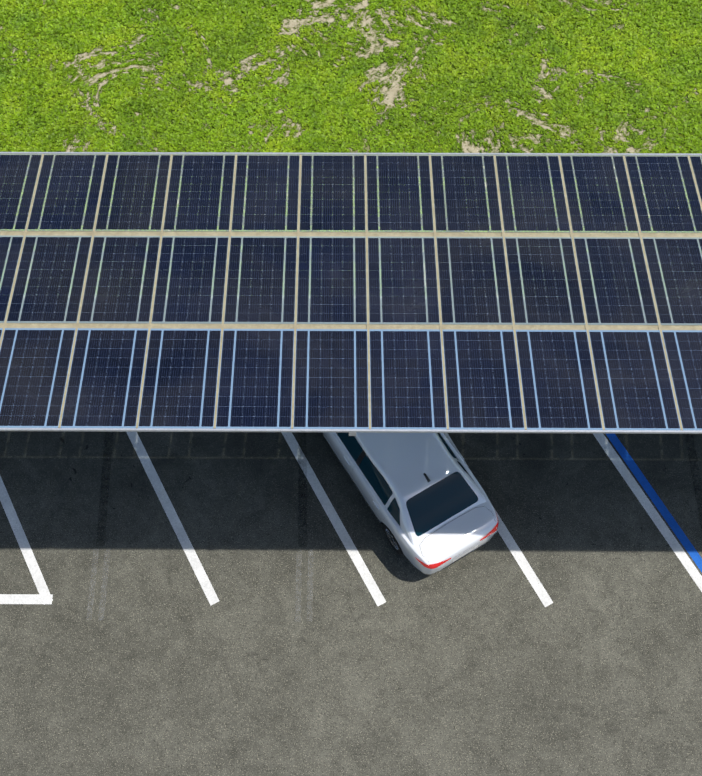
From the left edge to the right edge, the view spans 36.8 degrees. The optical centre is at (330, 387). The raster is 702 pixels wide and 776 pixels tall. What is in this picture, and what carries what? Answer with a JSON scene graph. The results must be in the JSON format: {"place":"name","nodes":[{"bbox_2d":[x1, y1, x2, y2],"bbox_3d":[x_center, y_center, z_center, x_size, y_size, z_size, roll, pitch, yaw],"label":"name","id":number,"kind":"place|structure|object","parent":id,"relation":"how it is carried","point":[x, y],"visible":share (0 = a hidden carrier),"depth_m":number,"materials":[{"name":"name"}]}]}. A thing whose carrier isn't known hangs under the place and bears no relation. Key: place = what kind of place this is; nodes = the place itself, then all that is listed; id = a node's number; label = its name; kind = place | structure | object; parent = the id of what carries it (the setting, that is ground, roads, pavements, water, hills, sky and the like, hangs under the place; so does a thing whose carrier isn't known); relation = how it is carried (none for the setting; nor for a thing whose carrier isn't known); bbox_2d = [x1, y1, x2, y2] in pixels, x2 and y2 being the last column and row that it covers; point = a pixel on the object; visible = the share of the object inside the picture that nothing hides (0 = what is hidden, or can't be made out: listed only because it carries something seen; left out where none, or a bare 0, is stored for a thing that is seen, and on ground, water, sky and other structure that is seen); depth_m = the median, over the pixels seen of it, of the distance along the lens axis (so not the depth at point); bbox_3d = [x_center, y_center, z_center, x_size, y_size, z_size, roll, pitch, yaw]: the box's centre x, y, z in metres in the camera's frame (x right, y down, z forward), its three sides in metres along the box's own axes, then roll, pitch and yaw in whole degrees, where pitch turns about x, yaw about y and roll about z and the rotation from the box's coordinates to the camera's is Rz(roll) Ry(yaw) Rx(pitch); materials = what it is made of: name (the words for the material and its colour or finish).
{"place":"outdoors","nodes":[
{"label":"outdoors","id":0,"kind":"place"},
{"bbox_2d":[0,431,701,775],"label":"parking lot asphalt","id":1,"kind":"structure","parent":0,"point":[483,660],"depth_m":18.49,"materials":[{"name":"grey asphalt"}]},
{"bbox_2d":[0,432,701,606],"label":"stall lines","id":2,"kind":"object","parent":1,"relation":"on","point":[44,596],"visible":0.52,"depth_m":19.20,"materials":[{"name":"white paint"}]},
{"bbox_2d":[382,523,402,554],"bbox_3d":[1.178,2.651,18.809,0.225,0.650,0.650,-29,68,-12],"label":"car wheel","id":3,"kind":"object","parent":1,"relation":"on","point":[392,540],"visible":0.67,"depth_m":18.78,"materials":[{"name":"black rubber"}]},
{"bbox_2d":[87,434,701,620],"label":"old markings","id":4,"kind":"object","parent":1,"relation":"on","point":[95,554],"visible":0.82,"depth_m":18.82,"materials":[{"name":"grey paint"}]},
{"bbox_2d":[323,432,497,574],"bbox_3d":[1.128,1.106,19.228,1.814,0.933,4.670,-29,68,-12],"label":"white saloon body","id":5,"kind":"object","parent":1,"relation":"on","point":[465,532],"visible":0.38,"depth_m":18.20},
{"bbox_2d":[336,432,362,461],"bbox_3d":[0.874,0.491,18.894,1.604,0.396,0.953,-29,68,-12],"label":"front side window","id":6,"kind":"structure","parent":5,"relation":"on","point":[353,446],"depth_m":18.68,"materials":[{"name":"black glass"}]},
{"bbox_2d":[356,450,365,465],"bbox_3d":[1.147,0.898,18.701,1.600,0.401,0.100,-29,68,-12],"label":"door pillar","id":7,"kind":"structure","parent":5,"relation":"on","point":[360,457],"depth_m":18.52,"materials":[{"name":"black"}]},
{"bbox_2d":[335,432,470,527],"bbox_3d":[1.243,1.112,18.784,1.617,0.103,2.450,-29,68,-12],"label":"window trim","id":8,"kind":"structure","parent":5,"relation":"on","point":[371,486],"depth_m":18.56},
{"bbox_2d":[343,451,463,509],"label":"door handles","id":9,"kind":"object","parent":5,"relation":"on","point":[373,500],"visible":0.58,"depth_m":18.82,"materials":[{"name":"silver metal"}]},
{"bbox_2d":[359,433,459,504],"bbox_3d":[1.397,1.271,18.522,1.601,0.399,0.866,-29,68,-12],"label":"rear side window","id":10,"kind":"structure","parent":5,"relation":"on","point":[376,480],"depth_m":18.37,"materials":[{"name":"black glass"}]},
{"bbox_2d":[355,432,485,544],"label":"car roof","id":11,"kind":"structure","parent":5,"relation":"on","point":[403,463],"depth_m":18.22,"materials":[{"name":"silver metal"}]},
{"bbox_2d":[387,461,471,525],"bbox_3d":[1.753,1.806,18.276,1.592,0.325,0.418,-29,68,-12],"label":"rear quarter window","id":12,"kind":"structure","parent":5,"relation":"on","point":[393,509],"depth_m":18.15,"materials":[{"name":"black glass"}]},
{"bbox_2d":[415,557,450,568],"bbox_3d":[1.751,2.986,18.012,0.636,0.108,0.192,1,65,1],"label":"taillight","id":13,"kind":"object","parent":5,"relation":"on","point":[433,566],"visible":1,"depth_m":17.99,"materials":[{"name":"red plastic"}]},
{"bbox_2d":[406,472,477,535],"bbox_3d":[1.882,1.964,18.112,1.284,0.320,0.576,-29,68,-12],"label":"rear windshield","id":14,"kind":"object","parent":5,"relation":"on","point":[440,502],"visible":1,"depth_m":18.10,"materials":[{"name":"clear glass"}]},
{"bbox_2d":[419,506,495,556],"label":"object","id":15,"kind":"object","parent":5,"relation":"on","point":[450,521],"visible":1,"depth_m":18.16,"materials":[{"name":"grey"}]},
{"bbox_2d":[453,545,477,561],"bbox_3d":[2.337,2.875,18.292,0.520,0.131,0.006,-29,68,-12],"label":"license plate","id":16,"kind":"object","parent":5,"relation":"on","point":[465,553],"visible":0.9,"depth_m":18.28,"materials":[{"name":"white metal"}]},
{"bbox_2d":[480,510,498,540],"bbox_3d":[2.803,2.408,18.278,0.192,0.108,0.636,25,67,11],"label":"taillight","id":17,"kind":"object","parent":5,"relation":"on","point":[493,530],"visible":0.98,"depth_m":18.24,"materials":[{"name":"red plastic"}]},
{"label":"post bases","id":18,"kind":"object","parent":1,"relation":"on","visible":0},
{"bbox_2d":[0,154,701,429],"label":"canopy structure","id":19,"kind":"object","parent":18,"relation":"attached to","point":[149,326],"visible":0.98,"depth_m":15.62,"materials":[{"name":"metal"}]},
{"bbox_2d":[0,153,701,429],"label":"solar panels","id":20,"kind":"object","parent":19,"relation":"on","point":[406,381],"visible":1,"depth_m":15.22,"materials":[{"name":"blue glass"}]},
{"bbox_2d":[0,0,701,232],"bbox_3d":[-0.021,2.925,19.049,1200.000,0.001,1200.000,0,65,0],"label":"ground grass","id":21,"kind":"structure","parent":0,"point":[393,92],"depth_m":23.68,"materials":[{"name":"green plant"}]},
{"bbox_2d":[0,152,701,435],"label":"canopy edge trim","id":22,"kind":"structure","parent":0,"point":[352,432],"depth_m":13.95,"materials":[{"name":"silver metal"}]}
]}

